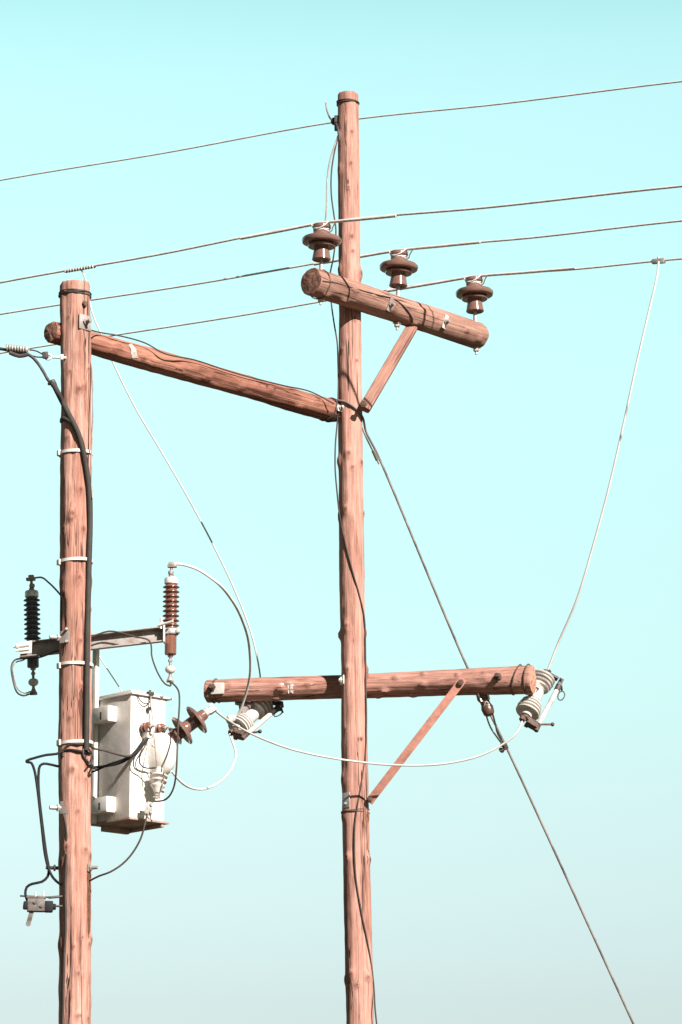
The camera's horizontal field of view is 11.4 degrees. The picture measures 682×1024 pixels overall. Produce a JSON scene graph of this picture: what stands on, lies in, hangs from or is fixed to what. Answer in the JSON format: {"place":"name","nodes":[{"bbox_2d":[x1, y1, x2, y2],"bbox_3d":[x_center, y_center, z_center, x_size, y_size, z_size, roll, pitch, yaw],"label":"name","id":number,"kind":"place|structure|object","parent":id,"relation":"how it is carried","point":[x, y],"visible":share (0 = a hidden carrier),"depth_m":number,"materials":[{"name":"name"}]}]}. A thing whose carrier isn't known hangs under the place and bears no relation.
{"place":"outdoors","nodes":[
{"label":"outdoors","id":0,"kind":"place"},
{"bbox_2d":[0,0,681,1023],"label":"sky","id":1,"kind":"structure","parent":0,"point":[498,461],"materials":[{"name":"blue"}]},
{"bbox_3d":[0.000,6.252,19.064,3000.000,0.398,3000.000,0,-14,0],"label":"ground","id":2,"kind":"structure","parent":0,"visible":0},
{"bbox_2d":[45,280,97,1023],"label":"utility pole","id":3,"kind":"object","parent":2,"relation":"on","point":[74,768],"visible":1,"depth_m":26.96,"materials":[{"name":"brown wood"}]},
{"bbox_2d":[0,344,49,381],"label":"service cable","id":4,"kind":"object","parent":3,"relation":"attached to","point":[18,351],"visible":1,"depth_m":27.52,"materials":[{"name":"metal"}]},
{"bbox_2d":[20,891,62,925],"bbox_3d":[-2.327,3.080,26.466,0.334,0.276,0.118,2,-14,-7],"label":"connector box","id":5,"kind":"object","parent":3,"relation":"attached to","point":[32,904],"visible":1,"depth_m":26.43,"materials":[{"name":"grey metal"}]},
{"bbox_2d":[25,749,91,884],"bbox_3d":[-2.199,2.389,26.707,0.344,1.067,0.469,-11,-17,38],"label":"voltage wire","id":6,"kind":"object","parent":3,"relation":"attached to","point":[28,761],"visible":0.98,"depth_m":26.65,"materials":[{"name":"black rubber"}]},
{"bbox_2d":[62,813,67,1023],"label":"earth wire","id":7,"kind":"object","parent":3,"relation":"attached to","point":[65,935],"visible":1,"depth_m":26.46,"materials":[{"name":"metal"}]},
{"bbox_2d":[48,379,92,750],"bbox_3d":[-2.171,0.410,27.166,0.384,3.018,0.204,0,-14,0],"label":"power cable","id":8,"kind":"object","parent":3,"relation":"attached to","point":[70,419],"visible":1,"depth_m":27.17,"materials":[{"name":"rubber"}]},
{"bbox_2d":[82,748,96,769],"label":"voltage wire","id":9,"kind":"object","parent":8,"relation":"attached to","point":[86,760],"visible":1,"depth_m":26.78,"materials":[{"name":"metal"}]},
{"bbox_2d":[24,738,148,900],"bbox_3d":[-2.024,2.430,26.894,0.989,1.345,0.386,4,-14,-15],"label":"voltage wire","id":10,"kind":"object","parent":3,"relation":"attached to","point":[55,765],"visible":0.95,"depth_m":26.71,"materials":[{"name":"black rubber"}]},
{"bbox_2d":[91,362,93,498],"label":"bond wire","id":11,"kind":"object","parent":3,"relation":"attached to","point":[92,426],"visible":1,"depth_m":27.43,"materials":[{"name":"metal"}]},
{"bbox_2d":[13,618,173,657],"bbox_3d":[-1.986,0.972,27.223,1.287,0.317,0.470,0,-14,0],"label":"steel bracket arm","id":12,"kind":"object","parent":3,"relation":"attached to","point":[37,648],"visible":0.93,"depth_m":27.41},
{"bbox_2d":[12,659,32,693],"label":"earth wire","id":13,"kind":"object","parent":12,"relation":"attached to","point":[14,677],"visible":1,"depth_m":27.32,"materials":[{"name":"metal"}]},
{"bbox_2d":[23,575,40,694],"bbox_3d":[-2.467,0.994,27.600,0.210,0.988,0.136,-2,-14,0],"label":"surge arrester","id":14,"kind":"object","parent":12,"relation":"attached to","point":[32,614],"visible":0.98,"depth_m":27.58,"materials":[{"name":"ceramic"}]},
{"bbox_2d":[10,650,58,696],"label":"earth wire","id":15,"kind":"object","parent":14,"relation":"attached to","point":[13,661],"visible":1,"depth_m":27.28,"materials":[{"name":"metal"}]},
{"bbox_2d":[35,576,59,594],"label":"earth wire","id":16,"kind":"object","parent":14,"relation":"attached to","point":[50,584],"visible":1,"depth_m":27.51,"materials":[{"name":"metal"}]},
{"bbox_2d":[91,630,171,686],"bbox_3d":[-1.693,1.186,27.345,0.679,0.460,0.133,0,-14,0],"label":"earth wire","id":17,"kind":"object","parent":12,"relation":"attached to","point":[170,685],"visible":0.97,"depth_m":27.32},
{"bbox_2d":[162,562,179,682],"bbox_3d":[-1.402,0.887,27.483,0.210,0.988,0.136,0,-14,1],"label":"surge arrester","id":18,"kind":"object","parent":12,"relation":"attached to","point":[171,606],"visible":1,"depth_m":27.45,"materials":[{"name":"red ceramic"}]},
{"bbox_2d":[154,682,179,801],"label":"earth wire","id":19,"kind":"object","parent":18,"relation":"attached to","point":[172,683],"visible":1,"depth_m":26.92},
{"bbox_2d":[174,562,251,716],"bbox_3d":[-0.975,1.101,28.622,0.390,0.868,2.435,-2,-14,9],"label":"jumper wire","id":20,"kind":"object","parent":18,"relation":"attached to","point":[240,616],"visible":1,"depth_m":28.58,"materials":[{"name":"metal"}]},
{"bbox_2d":[62,737,146,756],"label":"voltage wire","id":21,"kind":"object","parent":3,"relation":"attached to","point":[92,747],"visible":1,"depth_m":26.79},
{"bbox_2d":[89,813,147,881],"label":"earth wire","id":22,"kind":"object","parent":3,"relation":"attached to","point":[121,864],"visible":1,"depth_m":26.57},
{"bbox_2d":[91,650,216,834],"bbox_3d":[-1.536,1.802,27.267,0.964,1.477,0.568,-8,-16,31],"label":"transformer","id":23,"kind":"object","parent":3,"relation":"attached to","point":[125,795],"visible":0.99,"depth_m":27.14,"materials":[{"name":"white paint"}]},
{"bbox_2d":[99,656,121,691],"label":"support wire","id":24,"kind":"object","parent":23,"relation":"attached to","point":[110,674],"visible":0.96,"depth_m":27.66,"materials":[{"name":"metal"}]},
{"bbox_2d":[91,738,144,772],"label":"voltage wire","id":25,"kind":"object","parent":23,"relation":"attached to","point":[108,764],"visible":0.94,"depth_m":26.97,"materials":[{"name":"black rubber"}]},
{"bbox_2d":[133,754,151,773],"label":"control wire","id":26,"kind":"object","parent":23,"relation":"attached to","point":[138,770],"visible":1,"depth_m":27.00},
{"bbox_2d":[139,742,155,768],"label":"control wire","id":27,"kind":"object","parent":23,"relation":"attached to","point":[140,756],"visible":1,"depth_m":27.05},
{"bbox_2d":[150,696,156,766],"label":"control wire","id":28,"kind":"object","parent":23,"relation":"hanging from","point":[153,731],"visible":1,"depth_m":27.09,"materials":[{"name":"metal"}]},
{"bbox_2d":[216,711,522,766],"bbox_3d":[0.044,1.844,28.470,3.132,0.404,0.814,9,-16,-33],"label":"jumper wire","id":29,"kind":"object","parent":23,"relation":"attached to","point":[363,762],"visible":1,"depth_m":28.90,"materials":[{"name":"metal"}]},
{"bbox_2d":[44,321,343,422],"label":"tie beam","id":30,"kind":"structure","parent":3,"relation":"attached to","point":[153,360],"depth_m":28.84,"materials":[{"name":"red wood"}]},
{"bbox_2d":[91,330,333,403],"bbox_3d":[-1.097,-1.239,28.820,0.150,0.100,2.969,-12,-18,40],"label":"bond wire","id":31,"kind":"object","parent":30,"relation":"attached to","point":[211,365],"visible":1,"depth_m":28.84,"materials":[{"name":"metal"}]},
{"bbox_2d":[204,91,535,1023],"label":"utility pole","id":32,"kind":"object","parent":2,"relation":"on","point":[354,677],"visible":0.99,"depth_m":29.65,"materials":[{"name":"brown wood"}]},
{"bbox_2d":[228,701,283,740],"bbox_3d":[-0.761,1.790,29.825,0.413,0.245,0.630,12,35,32],"label":"fuse cutout","id":33,"kind":"object","parent":32,"relation":"hanging from","point":[251,713],"visible":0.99,"depth_m":29.80,"materials":[{"name":"ceramic"}]},
{"bbox_2d":[170,733,236,789],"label":"jumper wire","id":34,"kind":"object","parent":33,"relation":"attached to","point":[215,784],"visible":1,"depth_m":28.69,"materials":[{"name":"metal"}]},
{"bbox_2d":[226,714,234,723],"bbox_3d":[-0.963,1.802,29.689,0.088,0.083,0.078,0,-14,0],"label":"wire clamp","id":35,"kind":"object","parent":33,"relation":"attached to","point":[231,717],"visible":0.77,"depth_m":29.66,"materials":[{"name":"grey metal"}]},
{"bbox_2d":[302,221,341,304],"bbox_3d":[-0.173,-2.172,29.834,0.350,0.749,0.350,-9,-16,36],"label":"pin insulator","id":36,"kind":"object","parent":32,"relation":"attached to","point":[321,241],"visible":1,"depth_m":29.80,"materials":[{"name":"brown ceramic"}]},
{"bbox_2d":[0,185,681,283],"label":"overhead wire","id":37,"kind":"object","parent":36,"relation":"attached to","point":[75,269],"visible":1,"depth_m":29.75,"materials":[{"name":"metal"}]},
{"bbox_2d":[80,269,260,676],"bbox_3d":[-1.518,-0.279,30.741,1.768,4.125,0.443,0,-14,0],"label":"jumper wire","id":38,"kind":"object","parent":37,"relation":"hanging from","point":[185,494],"visible":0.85,"depth_m":30.69,"materials":[{"name":"metal"}]},
{"bbox_2d":[325,102,340,140],"bbox_3d":[-0.073,-3.456,30.728,0.139,0.348,0.407,0,-14,0],"label":"wire clamp","id":39,"kind":"object","parent":32,"relation":"attached to","point":[334,120],"visible":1,"depth_m":30.67,"materials":[{"name":"metal"}]},
{"bbox_2d":[325,135,337,220],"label":"earth wire","id":40,"kind":"object","parent":39,"relation":"attached to","point":[327,179],"visible":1,"depth_m":30.45,"materials":[{"name":"metal"}]},
{"bbox_2d":[0,80,681,180],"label":"overhead wire","id":41,"kind":"object","parent":32,"relation":"attached to","point":[359,119],"visible":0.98,"depth_m":30.80,"materials":[{"name":"metal"}]},
{"bbox_2d":[330,136,376,1023],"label":"earth wire","id":42,"kind":"object","parent":32,"relation":"attached to","point":[358,594],"visible":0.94,"depth_m":29.55,"materials":[{"name":"metal"}]},
{"bbox_2d":[322,281,412,325],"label":"bond wire","id":43,"kind":"object","parent":32,"relation":"attached to","point":[375,294],"visible":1,"depth_m":30.14,"materials":[{"name":"metal"}]},
{"bbox_2d":[379,248,417,329],"bbox_3d":[0.512,-1.991,30.561,0.350,0.749,0.350,-8,-17,36],"label":"pin insulator","id":44,"kind":"object","parent":32,"relation":"attached to","point":[398,268],"visible":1,"depth_m":30.53,"materials":[{"name":"ceramic"}]},
{"bbox_2d":[0,220,681,314],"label":"overhead wire","id":45,"kind":"object","parent":44,"relation":"attached to","point":[445,245],"visible":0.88,"depth_m":30.73,"materials":[{"name":"metal"}]},
{"bbox_2d":[455,274,492,354],"bbox_3d":[1.232,-1.808,31.333,0.350,0.749,0.350,-11,-17,35],"label":"pin insulator","id":46,"kind":"object","parent":32,"relation":"attached to","point":[473,293],"visible":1,"depth_m":31.30,"materials":[{"name":"ceramic"}]},
{"bbox_2d":[0,257,681,353],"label":"overhead wire","id":47,"kind":"object","parent":46,"relation":"attached to","point":[660,260],"visible":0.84,"depth_m":31.61,"materials":[{"name":"metal"}]},
{"bbox_2d":[547,261,659,669],"bbox_3d":[2.276,-0.461,29.636,1.055,3.682,0.345,-2,-14,7],"label":"jumper wire","id":48,"kind":"object","parent":47,"relation":"hanging from","point":[608,489],"visible":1,"depth_m":29.49,"materials":[{"name":"metal"}]},
{"bbox_2d":[337,400,634,1023],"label":"guy wire","id":49,"kind":"object","parent":32,"relation":"attached to","point":[377,458],"visible":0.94,"depth_m":30.02,"materials":[{"name":"metal"}]},
{"bbox_2d":[476,693,504,745],"bbox_3d":[1.295,1.778,29.565,0.158,0.378,0.870,-2,-14,9],"label":"strain insulator","id":50,"kind":"object","parent":32,"relation":"hanging from","point":[487,709],"visible":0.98,"depth_m":29.20,"materials":[{"name":"brown ceramic"}]},
{"bbox_2d":[516,669,564,731],"bbox_3d":[1.704,1.601,29.238,0.413,0.630,0.228,28,-37,-1],"label":"fuse cutout","id":51,"kind":"object","parent":32,"relation":"hanging from","point":[528,708],"visible":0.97,"depth_m":29.16,"materials":[{"name":"grey ceramic"}]}
]}

